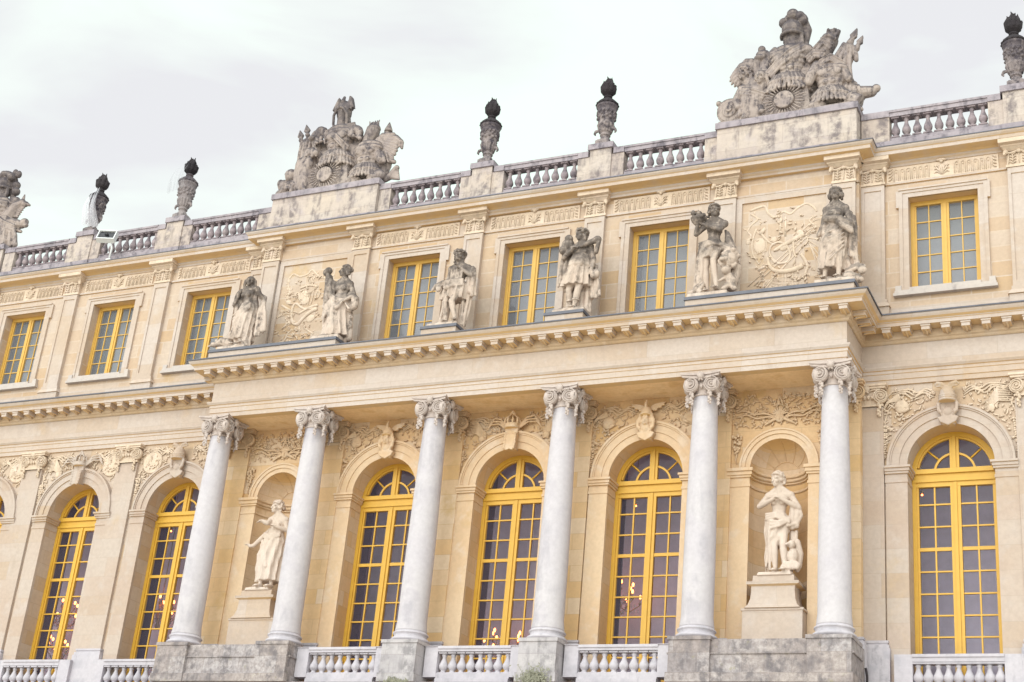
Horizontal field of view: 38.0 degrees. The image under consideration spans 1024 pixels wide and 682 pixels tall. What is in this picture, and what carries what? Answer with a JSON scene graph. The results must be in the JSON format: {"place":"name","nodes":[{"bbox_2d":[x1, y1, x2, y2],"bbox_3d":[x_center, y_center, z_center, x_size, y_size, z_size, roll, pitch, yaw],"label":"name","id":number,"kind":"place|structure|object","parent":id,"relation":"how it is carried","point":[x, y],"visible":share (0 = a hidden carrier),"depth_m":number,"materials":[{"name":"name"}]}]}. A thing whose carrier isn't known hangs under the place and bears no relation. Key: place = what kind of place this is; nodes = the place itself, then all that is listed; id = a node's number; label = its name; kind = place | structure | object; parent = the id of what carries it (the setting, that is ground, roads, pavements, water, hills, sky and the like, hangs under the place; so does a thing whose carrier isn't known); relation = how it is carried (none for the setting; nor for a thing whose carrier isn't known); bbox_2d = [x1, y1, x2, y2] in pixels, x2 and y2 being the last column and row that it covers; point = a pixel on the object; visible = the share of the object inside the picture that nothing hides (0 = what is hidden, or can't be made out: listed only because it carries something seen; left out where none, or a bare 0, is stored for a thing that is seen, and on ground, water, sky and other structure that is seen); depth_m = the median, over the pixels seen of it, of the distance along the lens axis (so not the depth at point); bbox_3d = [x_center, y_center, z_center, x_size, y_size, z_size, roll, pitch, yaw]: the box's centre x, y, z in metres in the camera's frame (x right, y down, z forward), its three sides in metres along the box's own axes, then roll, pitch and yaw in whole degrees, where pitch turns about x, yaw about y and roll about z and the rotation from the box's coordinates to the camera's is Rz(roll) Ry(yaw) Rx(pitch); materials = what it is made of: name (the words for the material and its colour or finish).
{"place":"outdoors","nodes":[
{"label":"outdoors","id":0,"kind":"place"},
{"bbox_2d":[0,82,1023,681],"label":"palace","id":1,"kind":"structure","parent":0,"point":[452,496],"depth_m":41.84,"materials":[{"name":"stone"}]},
{"bbox_2d":[0,457,23,567],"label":"arched window","id":2,"kind":"structure","parent":1,"relation":"in","point":[8,495],"depth_m":50.06,"materials":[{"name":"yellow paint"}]},
{"bbox_2d":[0,169,30,247],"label":"trophy","id":3,"kind":"object","parent":1,"relation":"on","point":[12,207],"visible":0.93,"depth_m":56.46,"materials":[{"name":"stone"}]},
{"bbox_2d":[0,303,54,391],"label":"attic window","id":4,"kind":"structure","parent":1,"relation":"in","point":[27,371],"depth_m":53.27,"materials":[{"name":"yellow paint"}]},
{"bbox_2d":[46,635,69,659],"bbox_3d":[-14.872,9.120,49.905,1.192,3.700,1.340,-6,-26,25],"label":"chandelier","id":5,"kind":"object","parent":1,"relation":"hanging from","point":[63,652],"visible":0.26,"depth_m":49.28,"materials":[{"name":"metal"}]},
{"bbox_2d":[2,450,116,681],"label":"arched window","id":6,"kind":"structure","parent":1,"relation":"in","point":[80,475],"depth_m":48.51,"materials":[{"name":"yellow paint"}]},
{"bbox_2d":[53,599,77,629],"bbox_3d":[-14.962,8.028,50.484,1.192,3.700,1.340,-6,-26,25],"label":"chandelier","id":7,"kind":"object","parent":1,"relation":"hanging from","point":[59,619],"visible":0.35,"depth_m":49.88,"materials":[{"name":"metal"}]},
{"bbox_2d":[82,173,109,231],"bbox_3d":[-15.160,-5.028,54.495,0.769,2.551,0.738,-6,-26,25],"label":"urn","id":8,"kind":"object","parent":1,"relation":"on","point":[99,200],"visible":0.95,"depth_m":54.26,"materials":[{"name":"stone"}]},
{"bbox_2d":[65,291,144,384],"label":"attic window","id":9,"kind":"structure","parent":1,"relation":"in","point":[116,363],"depth_m":51.55,"materials":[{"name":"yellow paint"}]},
{"bbox_2d":[96,230,118,259],"bbox_3d":[-14.243,-3.364,52.312,0.700,1.151,0.524,3,-24,6],"label":"floodlight","id":10,"kind":"object","parent":1,"relation":"on","point":[107,236],"visible":1,"depth_m":52.27,"materials":[{"name":"white metal"}]},
{"bbox_2d":[102,442,208,681],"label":"arched window","id":11,"kind":"structure","parent":1,"relation":"in","point":[179,467],"depth_m":47.10,"materials":[{"name":"yellow paint"}]},
{"bbox_2d":[153,527,175,627],"bbox_3d":[-11.320,7.615,48.833,1.192,3.700,1.340,-6,-26,25],"label":"chandelier","id":12,"kind":"object","parent":1,"relation":"hanging from","point":[158,617],"visible":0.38,"depth_m":48.31,"materials":[{"name":"metal"}]},
{"bbox_2d":[172,157,198,218],"bbox_3d":[-11.531,-5.404,52.831,0.769,2.551,0.738,-6,-26,25],"label":"urn","id":13,"kind":"object","parent":1,"relation":"on","point":[188,186],"visible":0.98,"depth_m":52.59,"materials":[{"name":"stone"}]},
{"bbox_2d":[160,278,241,374],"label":"attic window","id":14,"kind":"structure","parent":1,"relation":"in","point":[219,311],"depth_m":50.03,"materials":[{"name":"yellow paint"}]},
{"bbox_2d":[208,276,266,348],"bbox_3d":[-8.497,-0.832,46.946,1.850,2.720,0.915,-6,-26,25],"label":"statue","id":15,"kind":"object","parent":1,"relation":"on","point":[249,320],"visible":0.84,"depth_m":46.61,"materials":[{"name":"stone"}]},
{"bbox_2d":[245,499,288,591],"bbox_3d":[-7.242,6.048,44.124,1.363,2.835,0.850,-6,-26,25],"label":"statue","id":16,"kind":"object","parent":1,"relation":"on","point":[271,539],"visible":0.94,"depth_m":43.80,"materials":[{"name":"stone"}]},
{"bbox_2d":[309,264,358,342],"bbox_3d":[-5.288,-1.124,45.499,1.412,2.667,0.878,-6,-26,25],"label":"statue","id":17,"kind":"object","parent":1,"relation":"on","point":[340,301],"visible":0.88,"depth_m":45.15,"materials":[{"name":"stone"}]},
{"bbox_2d":[275,96,403,193],"bbox_3d":[-5.679,-6.593,50.065,4.740,3.850,0.984,-6,-26,25],"label":"trophy","id":18,"kind":"object","parent":1,"relation":"on","point":[345,150],"visible":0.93,"depth_m":49.62,"materials":[{"name":"stone"}]},
{"bbox_2d":[316,421,423,671],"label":"arched window","id":19,"kind":"structure","parent":1,"relation":"in","point":[387,447],"depth_m":43.47,"materials":[{"name":"yellow paint"}]},
{"bbox_2d":[379,676,408,681],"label":"weed","id":20,"kind":"object","parent":1,"relation":"attached to","point":[390,679],"visible":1,"depth_m":38.73,"materials":[{"name":"green plant"}]},
{"bbox_2d":[371,243,450,339],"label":"attic window","id":21,"kind":"structure","parent":1,"relation":"in","point":[421,306],"depth_m":46.48,"materials":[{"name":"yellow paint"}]},
{"bbox_2d":[426,248,476,329],"bbox_3d":[-1.682,-1.512,43.810,1.331,2.664,0.914,-6,-26,25],"label":"statue","id":22,"kind":"object","parent":1,"relation":"on","point":[456,288],"visible":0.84,"depth_m":43.60,"materials":[{"name":"stone"}]},
{"bbox_2d":[477,98,501,161],"bbox_3d":[-0.694,-6.676,47.521,0.769,2.551,0.738,-6,-26,25],"label":"urn","id":23,"kind":"object","parent":1,"relation":"on","point":[491,127],"visible":0.98,"depth_m":47.28,"materials":[{"name":"stone"}]},
{"bbox_2d":[442,410,552,671],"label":"arched window","id":24,"kind":"structure","parent":1,"relation":"in","point":[513,439],"depth_m":41.76,"materials":[{"name":"yellow paint"}]},
{"bbox_2d":[483,628,520,659],"bbox_3d":[-0.074,7.589,43.121,1.192,3.700,1.340,-6,-26,25],"label":"chandelier","id":25,"kind":"object","parent":1,"relation":"hanging from","point":[517,642],"visible":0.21,"depth_m":42.54,"materials":[{"name":"metal"}]},
{"bbox_2d":[489,227,570,326],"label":"attic window","id":26,"kind":"structure","parent":1,"relation":"in","point":[538,294],"depth_m":44.89,"materials":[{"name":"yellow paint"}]},
{"bbox_2d":[509,662,551,681],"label":"weed","id":27,"kind":"object","parent":1,"relation":"attached to","point":[534,676],"visible":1,"depth_m":37.13,"materials":[{"name":"green plant"}]},
{"bbox_2d":[552,227,601,315],"bbox_3d":[1.905,-1.955,42.221,1.375,2.841,0.880,-6,-26,25],"label":"statue","id":28,"kind":"object","parent":1,"relation":"on","point":[578,278],"visible":0.92,"depth_m":42.01,"materials":[{"name":"stone"}]},
{"bbox_2d":[594,76,618,142],"bbox_3d":[2.926,-7.050,45.861,0.769,2.551,0.738,-6,-26,25],"label":"urn","id":29,"kind":"object","parent":1,"relation":"on","point":[607,106],"visible":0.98,"depth_m":45.62,"materials":[{"name":"stone"}]},
{"bbox_2d":[620,580,640,616],"bbox_3d":[3.094,6.069,42.252,1.192,3.700,1.340,-6,-26,25],"label":"chandelier","id":30,"kind":"object","parent":1,"relation":"hanging from","point":[624,602],"visible":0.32,"depth_m":41.64,"materials":[{"name":"metal"}]},
{"bbox_2d":[578,399,692,681],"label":"arched window","id":31,"kind":"structure","parent":1,"relation":"in","point":[646,428],"depth_m":40.04,"materials":[{"name":"yellow paint"}]},
{"bbox_2d":[616,209,699,312],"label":"attic window","id":32,"kind":"structure","parent":1,"relation":"in","point":[669,254],"depth_m":43.22,"materials":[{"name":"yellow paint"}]},
{"bbox_2d":[687,202,741,296],"bbox_3d":[5.563,-2.444,40.580,1.454,3.071,0.918,-6,-26,25],"label":"statue","id":33,"kind":"object","parent":1,"relation":"on","point":[714,250],"visible":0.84,"depth_m":40.36,"materials":[{"name":"stone"}]},
{"bbox_2d":[757,470,802,575],"bbox_3d":[6.767,4.601,37.693,1.206,2.822,0.747,-6,-26,25],"label":"statue","id":34,"kind":"object","parent":1,"relation":"on","point":[780,523],"visible":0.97,"depth_m":37.48,"materials":[{"name":"stone"}]},
{"bbox_2d":[716,9,880,122],"bbox_3d":[8.344,-8.045,43.636,4.810,3.941,0.985,-6,-26,25],"label":"trophy","id":35,"kind":"object","parent":1,"relation":"on","point":[796,71],"visible":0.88,"depth_m":43.30,"materials":[{"name":"stone"}]},
{"bbox_2d":[814,186,866,286],"bbox_3d":[8.680,-2.751,39.182,1.356,3.066,0.855,-6,-26,25],"label":"statue","id":36,"kind":"object","parent":1,"relation":"on","point":[837,232],"visible":0.92,"depth_m":38.91,"materials":[{"name":"stone"}]},
{"bbox_2d":[864,668,867,681],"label":"cable","id":37,"kind":"object","parent":1,"relation":"hanging from","point":[866,672],"visible":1,"depth_m":35.06,"materials":[{"name":"black"}]},
{"bbox_2d":[893,177,998,297],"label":"attic window","id":38,"kind":"structure","parent":1,"relation":"in","point":[950,252],"depth_m":40.14,"materials":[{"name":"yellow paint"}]},
{"bbox_2d":[883,379,1023,681],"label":"arched window","id":39,"kind":"structure","parent":1,"relation":"in","point":[1003,473],"depth_m":36.79,"materials":[{"name":"yellow paint"}]},
{"bbox_2d":[1000,12,1023,83],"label":"urn","id":40,"kind":"object","parent":1,"relation":"on","point":[1012,45],"visible":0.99,"depth_m":40.94,"materials":[{"name":"stone"}]},
{"bbox_2d":[0,0,1023,265],"label":"sky","id":41,"kind":"structure","parent":0,"point":[127,91],"materials":[{"name":"white"}]}
]}

